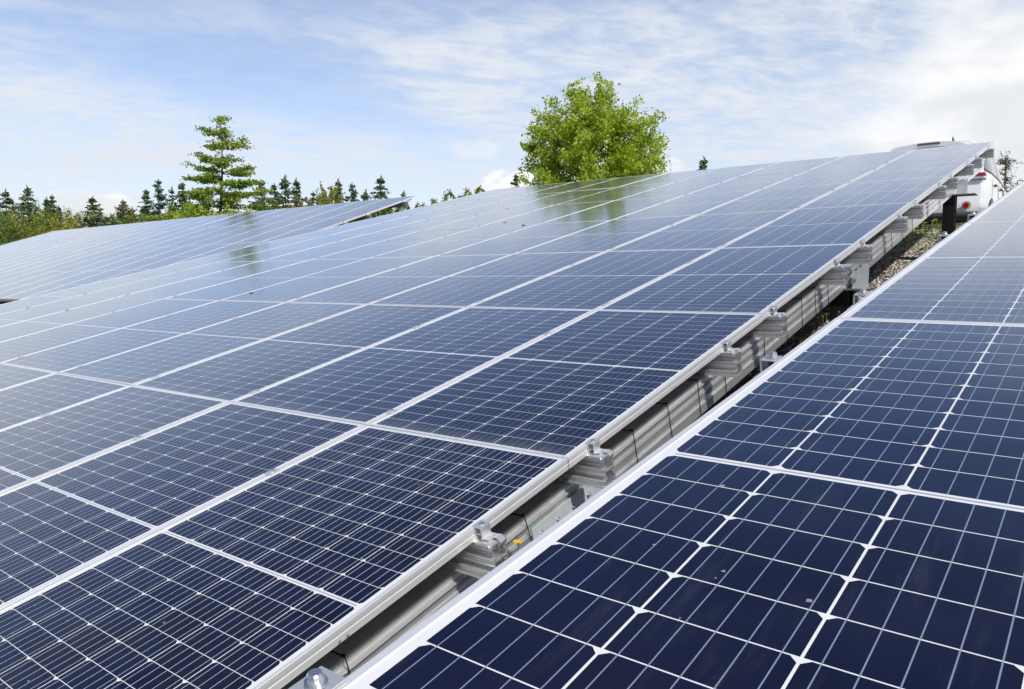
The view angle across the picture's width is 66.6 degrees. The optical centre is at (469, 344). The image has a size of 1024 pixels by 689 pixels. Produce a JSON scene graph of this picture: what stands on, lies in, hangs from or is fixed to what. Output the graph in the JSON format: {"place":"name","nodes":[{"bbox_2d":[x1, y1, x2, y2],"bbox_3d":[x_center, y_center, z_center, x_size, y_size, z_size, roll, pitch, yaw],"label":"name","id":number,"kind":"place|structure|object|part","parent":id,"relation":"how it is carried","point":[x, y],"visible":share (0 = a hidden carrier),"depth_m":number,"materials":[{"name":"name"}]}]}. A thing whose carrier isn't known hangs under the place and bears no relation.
{"place":"outdoors","nodes":[
{"label":"outdoors","id":0,"kind":"place"},
{"bbox_2d":[0,233,939,424],"bbox_3d":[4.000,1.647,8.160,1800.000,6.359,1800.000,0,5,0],"label":"ground","id":1,"kind":"structure","parent":0,"point":[807,327],"depth_m":6.53,"materials":[{"name":"brown soil"}]},
{"bbox_2d":[0,210,15,243],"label":"shrub","id":2,"kind":"object","parent":1,"relation":"on","point":[7,228],"visible":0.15,"depth_m":66.39,"materials":[{"name":"green plant"}]},
{"bbox_2d":[0,188,17,243],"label":"conifer","id":3,"kind":"object","parent":1,"relation":"on","point":[7,201],"visible":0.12,"depth_m":73.07,"materials":[{"name":"green plant"}]},
{"bbox_2d":[0,205,39,244],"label":"shrub","id":4,"kind":"object","parent":1,"relation":"on","point":[22,219],"visible":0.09,"depth_m":67.89,"materials":[{"name":"green plant"}]},
{"bbox_2d":[2,185,45,239],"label":"conifer","id":5,"kind":"object","parent":1,"relation":"on","point":[25,197],"visible":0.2,"depth_m":70.94,"materials":[{"name":"green plant"}]},
{"bbox_2d":[0,210,51,244],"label":"shrub","id":6,"kind":"object","parent":1,"relation":"on","point":[4,223],"visible":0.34,"depth_m":61.43,"materials":[{"name":"green plant"}]},
{"bbox_2d":[7,199,64,240],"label":"shrub","id":7,"kind":"object","parent":1,"relation":"on","point":[46,211],"visible":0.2,"depth_m":70.95,"materials":[{"name":"green plant"}]},
{"bbox_2d":[4,211,74,241],"bbox_3d":[-34.364,-7.389,62.451,5.489,6.408,4.901,0,5,0],"label":"shrub","id":8,"kind":"object","parent":1,"relation":"on","point":[38,231],"visible":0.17,"depth_m":61.13,"materials":[{"name":"green plant"}]},
{"bbox_2d":[41,196,50,224],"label":"conifer","id":9,"kind":"object","parent":1,"relation":"on","point":[45,202],"visible":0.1,"depth_m":76.97,"materials":[{"name":"green plant"}]},
{"bbox_2d":[45,194,63,227],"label":"conifer","id":10,"kind":"object","parent":1,"relation":"on","point":[52,202],"visible":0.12,"depth_m":77.03,"materials":[{"name":"green plant"}]},
{"bbox_2d":[32,210,78,232],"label":"shrub","id":11,"kind":"object","parent":1,"relation":"on","point":[52,220],"visible":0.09,"depth_m":66.48,"materials":[{"name":"green plant"}]},
{"bbox_2d":[56,205,63,228],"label":"conifer","id":12,"kind":"object","parent":1,"relation":"on","point":[59,208],"visible":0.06,"depth_m":84.07,"materials":[{"name":"green plant"}]},
{"bbox_2d":[52,208,87,229],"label":"shrub","id":13,"kind":"object","parent":1,"relation":"on","point":[68,221],"visible":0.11,"depth_m":68.89,"materials":[{"name":"green plant"}]},
{"bbox_2d":[62,209,99,228],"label":"shrub","id":14,"kind":"object","parent":1,"relation":"on","point":[64,213],"visible":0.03,"depth_m":71.69,"materials":[{"name":"green plant"}]},
{"bbox_2d":[75,196,111,227],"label":"conifer","id":15,"kind":"object","parent":1,"relation":"on","point":[91,207],"visible":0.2,"depth_m":69.13,"materials":[{"name":"green plant"}]},
{"bbox_2d":[83,210,107,227],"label":"shrub","id":16,"kind":"object","parent":1,"relation":"on","point":[91,220],"visible":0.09,"depth_m":68.51,"materials":[{"name":"green plant"}]},
{"bbox_2d":[94,206,117,224],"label":"shrub","id":17,"kind":"object","parent":1,"relation":"on","point":[110,215],"visible":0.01,"depth_m":85.74,"materials":[{"name":"green plant"}]},
{"bbox_2d":[100,210,130,225],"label":"shrub","id":18,"kind":"object","parent":1,"relation":"on","point":[119,220],"visible":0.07,"depth_m":71.48,"materials":[{"name":"green plant"}]},
{"bbox_2d":[110,200,135,224],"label":"conifer","id":19,"kind":"object","parent":1,"relation":"on","point":[122,206],"visible":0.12,"depth_m":72.99,"materials":[{"name":"green plant"}]},
{"bbox_2d":[107,213,141,223],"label":"shrub","id":20,"kind":"object","parent":1,"relation":"on","point":[126,216],"visible":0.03,"depth_m":72.78,"materials":[{"name":"green plant"}]},
{"bbox_2d":[126,207,136,222],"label":"conifer","id":21,"kind":"object","parent":1,"relation":"on","point":[133,210],"visible":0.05,"depth_m":77.14,"materials":[{"name":"green plant"}]},
{"bbox_2d":[135,189,153,222],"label":"conifer","id":22,"kind":"object","parent":1,"relation":"on","point":[145,197],"visible":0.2,"depth_m":70.94,"materials":[{"name":"green plant"}]},
{"bbox_2d":[148,178,167,218],"bbox_3d":[-19.795,-7.022,49.688,3.235,7.144,3.099,3,6,37],"label":"blue spruce","id":23,"kind":"object","parent":1,"relation":"on","point":[159,196],"visible":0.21,"depth_m":49.30,"materials":[{"name":"green plant"}]},
{"bbox_2d":[162,186,179,214],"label":"conifer","id":24,"kind":"object","parent":1,"relation":"on","point":[172,196],"visible":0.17,"depth_m":73.03,"materials":[{"name":"green plant"}]},
{"bbox_2d":[163,198,189,215],"bbox_3d":[-22.457,-7.633,59.746,2.943,7.338,2.907,0,5,0],"label":"shrub","id":25,"kind":"object","parent":1,"relation":"on","point":[171,207],"visible":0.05,"depth_m":58.98,"materials":[{"name":"green plant"}]},
{"bbox_2d":[174,182,190,214],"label":"conifer","id":26,"kind":"object","parent":1,"relation":"on","point":[181,187],"visible":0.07,"depth_m":72.87,"materials":[{"name":"green plant"}]},
{"bbox_2d":[165,203,223,219],"bbox_3d":[-14.572,-5.367,41.841,3.341,4.144,3.610,2,5,25],"label":"shrub","id":27,"kind":"object","parent":1,"relation":"on","point":[179,216],"visible":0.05,"depth_m":40.68,"materials":[{"name":"green plant"}]},
{"bbox_2d":[137,115,274,221],"bbox_3d":[-14.923,-8.425,45.861,10.344,9.977,8.617,-3,5,-30],"label":"conifer","id":28,"kind":"object","parent":1,"relation":"on","point":[205,196],"visible":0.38,"depth_m":44.85,"materials":[{"name":"green plant"}]},
{"bbox_2d":[0,196,414,301],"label":"solar array","id":29,"kind":"object","parent":1,"relation":"on","point":[48,262],"visible":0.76,"depth_m":19.59,"materials":[{"name":"glass"}]},
{"bbox_2d":[195,202,257,215],"bbox_3d":[-12.801,-5.555,42.738,4.280,4.410,4.306,-3,5,-30],"label":"shrub","id":30,"kind":"object","parent":1,"relation":"on","point":[200,208],"visible":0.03,"depth_m":42.37,"materials":[{"name":"green plant"}]},
{"bbox_2d":[248,179,273,210],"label":"conifer","id":31,"kind":"object","parent":1,"relation":"on","point":[263,196],"visible":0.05,"depth_m":70.90,"materials":[{"name":"green plant"}]},
{"bbox_2d":[254,196,282,210],"bbox_3d":[-15.826,-8.013,61.490,2.756,7.812,3.040,0,5,0],"label":"shrub","id":32,"kind":"object","parent":1,"relation":"on","point":[268,201],"visible":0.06,"depth_m":60.85,"materials":[{"name":"green plant"}]},
{"bbox_2d":[267,183,281,207],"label":"conifer","id":33,"kind":"object","parent":1,"relation":"on","point":[274,188],"visible":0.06,"depth_m":72.96,"materials":[{"name":"green plant"}]},
{"bbox_2d":[269,175,300,208],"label":"conifer","id":34,"kind":"object","parent":1,"relation":"on","point":[284,183],"visible":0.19,"depth_m":71.06,"materials":[{"name":"green plant"}]},
{"bbox_2d":[282,177,306,208],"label":"conifer","id":35,"kind":"object","parent":1,"relation":"on","point":[297,184],"visible":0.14,"depth_m":71.98,"materials":[{"name":"green plant"}]},
{"bbox_2d":[294,196,310,207],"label":"shrub","id":36,"kind":"object","parent":1,"relation":"on","point":[296,199],"visible":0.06,"depth_m":61.18,"materials":[{"name":"green plant"}]},
{"bbox_2d":[304,191,320,205],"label":"conifer","id":37,"kind":"object","parent":1,"relation":"on","point":[312,199],"visible":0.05,"depth_m":78.99,"materials":[{"name":"green plant"}]},
{"bbox_2d":[315,181,340,204],"bbox_3d":[-10.040,-7.705,55.743,2.418,7.842,2.148,3,5,32],"label":"shrub","id":38,"kind":"object","parent":1,"relation":"on","point":[331,196],"visible":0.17,"depth_m":55.25,"materials":[{"name":"green plant"}]},
{"bbox_2d":[320,190,343,204],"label":"shrub","id":39,"kind":"object","parent":1,"relation":"on","point":[337,198],"visible":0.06,"depth_m":53.17,"materials":[{"name":"green plant"}]},
{"bbox_2d":[326,177,350,222],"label":"conifer","id":40,"kind":"object","parent":1,"relation":"on","point":[338,188],"visible":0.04,"depth_m":74.97,"materials":[{"name":"green plant"}]},
{"bbox_2d":[344,182,359,222],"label":"conifer","id":41,"kind":"object","parent":1,"relation":"on","point":[353,195],"visible":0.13,"depth_m":74.95,"materials":[{"name":"green plant"}]},
{"bbox_2d":[360,189,372,217],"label":"conifer","id":42,"kind":"object","parent":1,"relation":"on","point":[365,197],"visible":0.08,"depth_m":71.04,"materials":[{"name":"green plant"}]},
{"bbox_2d":[353,176,393,221],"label":"conifer","id":43,"kind":"object","parent":1,"relation":"on","point":[380,181],"visible":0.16,"depth_m":69.01,"materials":[{"name":"green plant"}]},
{"bbox_2d":[371,197,405,217],"bbox_3d":[-4.695,-6.071,45.762,2.216,5.086,2.514,3,6,36],"label":"shrub","id":44,"kind":"object","parent":1,"relation":"on","point":[386,212],"visible":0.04,"depth_m":45.22,"materials":[{"name":"green plant"}]},
{"bbox_2d":[394,190,412,209],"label":"conifer","id":45,"kind":"object","parent":1,"relation":"on","point":[403,195],"visible":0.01,"depth_m":78.95,"materials":[{"name":"green plant"}]},
{"bbox_2d":[402,202,425,209],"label":"shrub","id":46,"kind":"object","parent":1,"relation":"on","point":[408,207],"visible":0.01,"depth_m":45.25,"materials":[{"name":"green plant"}]},
{"bbox_2d":[429,191,449,203],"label":"shrub","id":47,"kind":"object","parent":1,"relation":"on","point":[445,198],"visible":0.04,"depth_m":48.83,"materials":[{"name":"green plant"}]},
{"bbox_2d":[447,189,462,198],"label":"shrub","id":48,"kind":"object","parent":1,"relation":"on","point":[451,194],"visible":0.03,"depth_m":52.98,"materials":[{"name":"green plant"}]},
{"bbox_2d":[462,185,481,196],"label":"shrub","id":49,"kind":"object","parent":1,"relation":"on","point":[478,190],"visible":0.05,"depth_m":51.25,"materials":[{"name":"green plant"}]},
{"bbox_2d":[0,142,993,688],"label":"solar array","id":50,"kind":"object","parent":1,"relation":"on","point":[344,450],"visible":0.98,"depth_m":3.78,"materials":[{"name":"glass"}]},
{"bbox_2d":[510,172,519,187],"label":"conifer","id":51,"kind":"object","parent":1,"relation":"on","point":[515,182],"visible":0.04,"depth_m":68.91,"materials":[{"name":"green plant"}]},
{"bbox_2d":[512,539,523,546],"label":"dandelion","id":52,"kind":"object","parent":1,"relation":"on","point":[518,542],"visible":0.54,"depth_m":2.56,"materials":[{"name":"yellow plant"}]},
{"bbox_2d":[511,71,670,186],"bbox_3d":[4.152,-5.801,26.541,5.565,6.860,5.519,0,5,0],"label":"maple tree","id":53,"kind":"object","parent":1,"relation":"on","point":[580,145],"visible":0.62,"depth_m":25.73,"materials":[{"name":"green plant"}]},
{"bbox_2d":[288,178,1023,688],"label":"solar array","id":54,"kind":"object","parent":1,"relation":"on","point":[836,502],"visible":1,"depth_m":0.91,"materials":[{"name":"glass"}]},
{"bbox_2d":[698,156,708,169],"bbox_3d":[18.600,-9.806,63.322,8.812,11.080,9.071,0,5,0],"label":"conifer","id":55,"kind":"object","parent":1,"relation":"on","point":[703,166],"visible":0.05,"depth_m":62.95,"materials":[{"name":"green plant"}]},
{"bbox_2d":[811,312,818,334],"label":"grass tuft","id":56,"kind":"object","parent":1,"relation":"on","point":[813,328],"visible":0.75,"depth_m":6.33,"materials":[{"name":"green plant"}]},
{"bbox_2d":[892,218,971,252],"bbox_3d":[7.239,-1.489,10.677,9.541,0.933,4.663,4,6,39],"label":"ground cover","id":57,"kind":"object","parent":1,"relation":"on","point":[929,228],"visible":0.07,"depth_m":11.56,"materials":[{"name":"green plant"}]},
{"bbox_2d":[889,136,1009,229],"bbox_3d":[9.386,-2.968,15.320,1.900,1.658,4.532,4,6,39],"label":"parked car","id":58,"kind":"object","parent":1,"relation":"on","point":[985,184],"visible":0.3,"depth_m":13.52,"materials":[{"name":"white paint"}]},
{"bbox_3d":[9.066,-3.239,13.674,0.137,0.393,0.560,4,6,39],"label":"side window","id":59,"kind":"part","parent":58,"relation":"part of","materials":[{"name":"glass"}]},
{"bbox_3d":[9.547,-3.294,14.259,0.140,0.404,0.880,4,6,39],"label":"side window","id":60,"kind":"part","parent":58,"relation":"part of","materials":[{"name":"glass"}]},
{"bbox_3d":[10.210,-3.322,15.061,0.145,0.474,1.040,4,6,39],"label":"side window","id":61,"kind":"part","parent":58,"relation":"part of","materials":[{"name":"glass"}]},
{"bbox_2d":[996,151,1023,192],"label":"bare tree","id":62,"kind":"object","parent":1,"relation":"on","point":[1005,162],"visible":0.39,"depth_m":29.49,"materials":[{"name":"green plant"}]},
{"bbox_2d":[0,0,1023,227],"label":"sky","id":63,"kind":"structure","parent":0,"point":[104,100],"materials":[{"name":"blue"}]},
{"bbox_2d":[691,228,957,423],"bbox_3d":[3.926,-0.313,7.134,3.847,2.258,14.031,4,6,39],"label":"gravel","id":64,"kind":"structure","parent":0,"point":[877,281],"depth_m":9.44,"materials":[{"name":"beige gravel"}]}
]}

